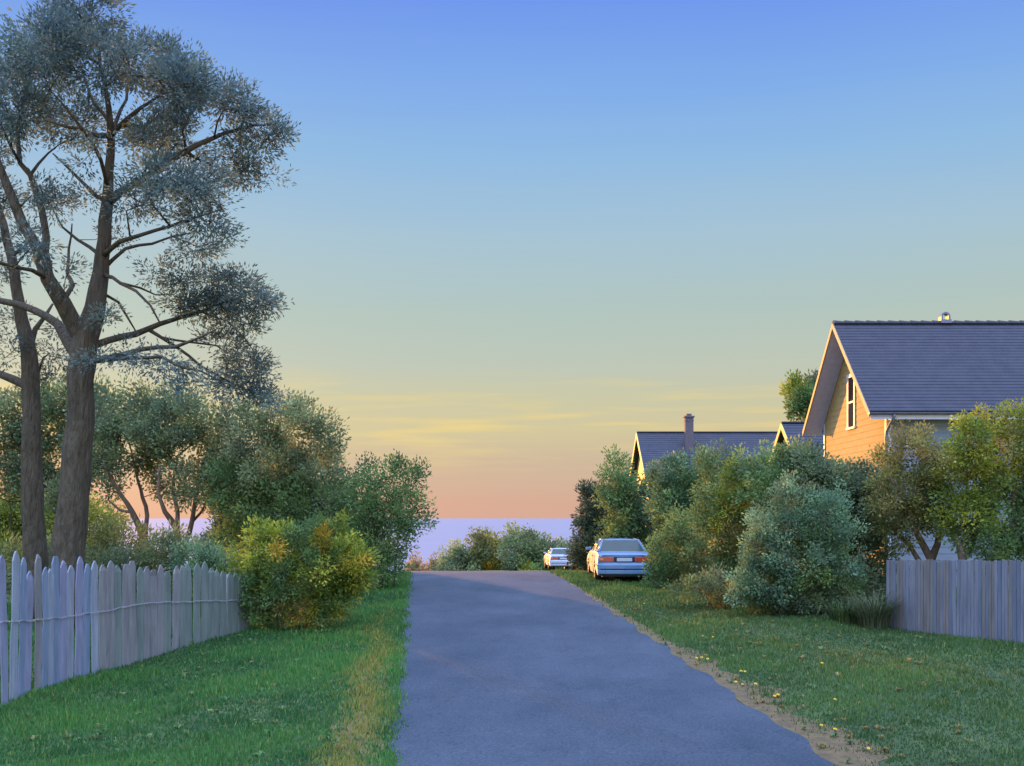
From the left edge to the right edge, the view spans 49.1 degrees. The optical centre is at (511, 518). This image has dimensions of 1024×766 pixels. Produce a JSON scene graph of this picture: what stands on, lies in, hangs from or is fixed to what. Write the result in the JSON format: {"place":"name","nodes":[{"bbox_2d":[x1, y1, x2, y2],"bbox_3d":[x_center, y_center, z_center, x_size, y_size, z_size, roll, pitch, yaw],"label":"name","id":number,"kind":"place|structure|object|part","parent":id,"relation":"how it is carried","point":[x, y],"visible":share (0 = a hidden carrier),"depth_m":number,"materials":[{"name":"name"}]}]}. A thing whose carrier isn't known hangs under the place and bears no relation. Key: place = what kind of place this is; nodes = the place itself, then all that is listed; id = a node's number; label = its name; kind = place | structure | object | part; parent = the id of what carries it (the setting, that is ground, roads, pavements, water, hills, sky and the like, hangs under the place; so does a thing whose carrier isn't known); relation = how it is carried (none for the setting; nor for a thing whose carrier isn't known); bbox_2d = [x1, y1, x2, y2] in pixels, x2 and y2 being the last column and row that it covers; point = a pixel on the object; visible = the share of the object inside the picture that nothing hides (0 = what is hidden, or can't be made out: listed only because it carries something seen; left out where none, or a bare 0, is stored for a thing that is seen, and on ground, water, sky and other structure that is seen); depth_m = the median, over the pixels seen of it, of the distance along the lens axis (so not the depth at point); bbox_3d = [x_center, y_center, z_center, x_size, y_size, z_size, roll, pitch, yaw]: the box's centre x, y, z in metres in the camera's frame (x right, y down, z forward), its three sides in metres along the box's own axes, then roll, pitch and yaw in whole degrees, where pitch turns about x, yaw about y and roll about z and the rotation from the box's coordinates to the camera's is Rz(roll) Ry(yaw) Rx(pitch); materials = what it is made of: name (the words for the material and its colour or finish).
{"place":"outdoors","nodes":[
{"label":"outdoors","id":0,"kind":"place"},
{"bbox_2d":[0,569,413,765],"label":"lawn grass","id":1,"kind":"structure","parent":0,"point":[374,606],"depth_m":16.54,"materials":[{"name":"green plant"}]},
{"bbox_2d":[88,518,579,570],"bbox_3d":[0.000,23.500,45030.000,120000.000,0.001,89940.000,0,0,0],"label":"sea","id":2,"kind":"structure","parent":0,"point":[445,530],"depth_m":2555.48,"materials":[{"name":"blue liquid"}]},
{"bbox_2d":[0,567,1023,765],"bbox_3d":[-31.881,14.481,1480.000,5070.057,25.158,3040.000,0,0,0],"label":"grass ground","id":3,"kind":"structure","parent":0,"point":[884,763],"depth_m":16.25,"materials":[{"name":"green plant"}]},
{"bbox_2d":[0,74,67,618],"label":"tall tree","id":4,"kind":"object","parent":3,"relation":"on","point":[34,540],"visible":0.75,"depth_m":26.38,"materials":[{"name":"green plant"}]},
{"bbox_2d":[0,368,131,546],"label":"windswept tree","id":5,"kind":"object","parent":3,"relation":"on","point":[11,431],"visible":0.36,"depth_m":39.80,"materials":[{"name":"green plant"}]},
{"bbox_2d":[0,484,133,570],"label":"hedge","id":6,"kind":"object","parent":3,"relation":"on","point":[99,512],"visible":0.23,"depth_m":43.33,"materials":[{"name":"green plant"}]},
{"bbox_2d":[0,511,240,599],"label":"undergrowth bush","id":7,"kind":"object","parent":3,"relation":"on","point":[108,549],"visible":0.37,"depth_m":28.79,"materials":[{"name":"green plant"}]},
{"bbox_2d":[0,551,249,704],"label":"picket fence","id":8,"kind":"object","parent":3,"relation":"on","point":[142,619],"visible":0.96,"depth_m":19.30,"materials":[{"name":"wood"}]},
{"bbox_2d":[58,372,202,562],"bbox_3d":[-12.108,-1.345,36.031,4.447,6.846,2.774,0,0,0],"label":"windswept tree","id":9,"kind":"object","parent":3,"relation":"on","point":[106,428],"visible":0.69,"depth_m":35.75,"materials":[{"name":"green plant"}]},
{"bbox_2d":[0,0,300,628],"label":"tall tree","id":10,"kind":"object","parent":3,"relation":"on","point":[78,335],"visible":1,"depth_m":24.20,"materials":[{"name":"green plant"}]},
{"bbox_2d":[118,377,253,569],"bbox_3d":[-10.060,-1.179,35.178,4.365,6.595,3.115,0,0,0],"label":"windswept tree","id":11,"kind":"object","parent":3,"relation":"on","point":[188,430],"visible":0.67,"depth_m":34.81,"materials":[{"name":"green plant"}]},
{"bbox_2d":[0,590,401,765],"bbox_3d":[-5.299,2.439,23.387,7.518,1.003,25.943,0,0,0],"label":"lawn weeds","id":12,"kind":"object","parent":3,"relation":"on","point":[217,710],"visible":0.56,"depth_m":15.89,"materials":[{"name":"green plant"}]},
{"bbox_2d":[162,531,243,614],"bbox_3d":[-6.998,1.357,26.016,2.128,2.149,1.398,0,0,0],"label":"teal bush","id":13,"kind":"object","parent":3,"relation":"on","point":[206,553],"visible":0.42,"depth_m":25.78,"materials":[{"name":"green plant"}]},
{"bbox_2d":[199,388,379,583],"bbox_3d":[-6.732,-0.862,34.069,5.669,6.275,3.697,0,0,0],"label":"dense tree","id":14,"kind":"object","parent":3,"relation":"on","point":[290,490],"visible":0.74,"depth_m":33.45,"materials":[{"name":"green plant"}]},
{"bbox_2d":[195,422,399,569],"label":"shade bush","id":15,"kind":"object","parent":3,"relation":"on","point":[218,518],"visible":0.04,"depth_m":41.57,"materials":[{"name":"green plant"}]},
{"bbox_2d":[214,507,385,631],"bbox_3d":[-4.713,1.140,23.949,4.034,2.836,2.232,0,0,0],"label":"golden bush","id":16,"kind":"object","parent":3,"relation":"on","point":[322,554],"visible":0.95,"depth_m":23.91,"materials":[{"name":"green plant"}]},
{"bbox_2d":[330,656,392,765],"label":"worn verge","id":17,"kind":"structure","parent":3,"relation":"on","point":[348,732],"depth_m":14.60,"materials":[{"name":"brown soil"}]},
{"bbox_2d":[340,448,440,589],"bbox_3d":[-3.605,0.116,32.933,2.992,4.372,2.258,0,0,0],"label":"round tree","id":18,"kind":"object","parent":3,"relation":"on","point":[370,506],"visible":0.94,"depth_m":32.80,"materials":[{"name":"green plant"}]},
{"bbox_2d":[396,550,441,570],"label":"bush","id":19,"kind":"object","parent":3,"relation":"on","point":[418,567],"visible":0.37,"depth_m":95.42,"materials":[{"name":"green plant"}]},
{"bbox_2d":[437,544,457,570],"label":"bush","id":20,"kind":"object","parent":3,"relation":"on","point":[445,549],"visible":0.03,"depth_m":99.47,"materials":[{"name":"green plant"}]},
{"bbox_2d":[431,525,508,570],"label":"bush","id":21,"kind":"object","parent":3,"relation":"on","point":[478,555],"visible":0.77,"depth_m":91.59,"materials":[{"name":"green plant"}]},
{"bbox_2d":[494,520,583,570],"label":"bush","id":22,"kind":"object","parent":3,"relation":"on","point":[530,547],"visible":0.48,"depth_m":88.93,"materials":[{"name":"green plant"}]},
{"bbox_2d":[544,548,575,570],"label":"parked car","id":23,"kind":"object","parent":3,"relation":"on","point":[554,558],"visible":0.62,"depth_m":71.54,"materials":[{"name":"white paint"}]},
{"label":"rear window","id":24,"kind":"part","parent":23,"relation":"part of","materials":[{"name":"grey glass"}]},
{"bbox_2d":[564,478,624,570],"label":"dark conifer","id":25,"kind":"object","parent":3,"relation":"on","point":[583,521],"visible":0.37,"depth_m":45.70,"materials":[{"name":"green plant"}]},
{"bbox_2d":[586,538,649,580],"bbox_3d":[3.520,1.393,37.413,1.980,1.447,4.514,0,0,-1],"label":"parked car","id":26,"kind":"object","parent":3,"relation":"on","point":[615,557],"visible":0.84,"depth_m":35.34,"materials":[{"name":"silver paint"}]},
{"bbox_3d":[2.846,0.909,37.386,0.180,0.347,1.900,0,0,-1],"label":"side window","id":27,"kind":"part","parent":26,"relation":"part of","materials":[{"name":"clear glass"}]},
{"bbox_3d":[3.532,0.891,36.126,1.434,0.365,0.575,0,0,-1],"label":"rear window","id":28,"kind":"part","parent":26,"relation":"part of","materials":[{"name":"grey glass"}]},
{"bbox_2d":[587,443,681,559],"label":"pale green tree","id":29,"kind":"object","parent":3,"relation":"on","point":[629,520],"visible":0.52,"depth_m":40.53,"materials":[{"name":"green plant"}]},
{"bbox_2d":[641,502,732,589],"bbox_3d":[5.353,0.922,33.074,3.139,2.923,1.954,0,0,0],"label":"hedge bush","id":30,"kind":"object","parent":3,"relation":"on","point":[664,564],"visible":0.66,"depth_m":32.90,"materials":[{"name":"green plant"}]},
{"bbox_2d":[641,437,756,578],"bbox_3d":[6.136,-0.137,36.606,3.819,5.113,2.788,0,0,0],"label":"hedge bush","id":31,"kind":"object","parent":3,"relation":"on","point":[673,484],"visible":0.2,"depth_m":36.21,"materials":[{"name":"green plant"}]},
{"bbox_2d":[631,414,777,566],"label":"house","id":32,"kind":"structure","parent":3,"relation":"on","point":[650,446],"depth_m":58.05,"materials":[{"name":"yellow"}]},
{"bbox_2d":[660,562,755,608],"bbox_3d":[5.014,1.836,28.415,2.559,1.469,1.438,0,0,0],"label":"undergrowth bush","id":33,"kind":"object","parent":3,"relation":"on","point":[708,587],"visible":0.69,"depth_m":28.20,"materials":[{"name":"green plant"}]},
{"bbox_2d":[569,582,893,765],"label":"dirt verge","id":34,"kind":"structure","parent":3,"relation":"on","point":[786,722],"depth_m":15.42,"materials":[{"name":"brown soil"}]},
{"bbox_2d":[679,440,786,596],"bbox_3d":[6.239,0.156,31.120,3.175,4.656,2.444,0,0,0],"label":"yellowish bush","id":35,"kind":"object","parent":3,"relation":"on","point":[723,545],"visible":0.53,"depth_m":30.85,"materials":[{"name":"green plant"}]},
{"bbox_2d":[769,421,822,566],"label":"house","id":36,"kind":"structure","parent":3,"relation":"on","point":[787,430],"depth_m":45.45,"materials":[{"name":"yellow"}]},
{"bbox_2d":[721,466,872,615],"bbox_3d":[6.781,0.681,26.577,3.399,3.915,2.415,0,0,22],"label":"blue green bush","id":37,"kind":"object","parent":3,"relation":"on","point":[784,581],"visible":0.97,"depth_m":26.32,"materials":[{"name":"green plant"}]},
{"bbox_2d":[779,368,817,420],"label":"tree","id":38,"kind":"object","parent":3,"relation":"on","point":[798,397],"visible":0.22,"depth_m":51.79,"materials":[{"name":"green plant"}]},
{"bbox_2d":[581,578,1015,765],"bbox_3d":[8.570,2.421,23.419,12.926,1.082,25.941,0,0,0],"label":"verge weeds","id":39,"kind":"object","parent":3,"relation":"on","point":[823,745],"visible":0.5,"depth_m":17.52,"materials":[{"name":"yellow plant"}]},
{"bbox_2d":[727,433,909,604],"bbox_3d":[8.206,0.156,29.717,4.657,4.882,2.982,0,0,23],"label":"dark bush","id":40,"kind":"object","parent":3,"relation":"on","point":[821,470],"visible":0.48,"depth_m":29.27,"materials":[{"name":"green plant"}]},
{"bbox_2d":[820,596,869,624],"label":"grass tuft","id":41,"kind":"object","parent":3,"relation":"on","point":[846,615],"visible":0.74,"depth_m":25.01,"materials":[{"name":"green plant"}]},
{"bbox_2d":[840,586,916,628],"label":"grass tuft","id":42,"kind":"object","parent":3,"relation":"on","point":[877,614],"visible":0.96,"depth_m":24.34,"materials":[{"name":"green plant"}]},
{"bbox_2d":[851,417,970,567],"bbox_3d":[10.213,-0.156,28.462,3.016,4.900,1.865,0,0,-13],"label":"olive tree","id":43,"kind":"object","parent":3,"relation":"on","point":[908,512],"visible":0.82,"depth_m":28.23,"materials":[{"name":"green plant"}]},
{"bbox_2d":[802,312,1023,587],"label":"gabled house","id":44,"kind":"structure","parent":3,"relation":"on","point":[875,379],"depth_m":35.12,"materials":[{"name":"paint"}]},
{"bbox_2d":[846,374,855,429],"bbox_3d":[11.152,-3.845,36.885,0.054,1.830,0.920,0,0,0],"label":"window","id":45,"kind":"structure","parent":44,"relation":"in","point":[850,383],"depth_m":36.96,"materials":[{"name":"white glass"}]},
{"bbox_2d":[886,559,1023,643],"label":"slat fence","id":46,"kind":"object","parent":3,"relation":"on","point":[933,609],"visible":0.88,"depth_m":23.36,"materials":[{"name":"grey wood"}]},
{"bbox_2d":[923,397,1023,575],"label":"yellow green tree","id":47,"kind":"object","parent":3,"relation":"on","point":[985,501],"visible":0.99,"depth_m":27.37,"materials":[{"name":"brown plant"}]},
{"bbox_2d":[0,0,1023,517],"label":"sky","id":48,"kind":"structure","parent":0,"point":[514,242],"materials":[{"name":"blue"}]},
{"bbox_2d":[388,571,837,765],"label":"road","id":49,"kind":"structure","parent":0,"point":[526,668],"depth_m":17.18,"materials":[{"name":"grey asphalt"}]}
]}

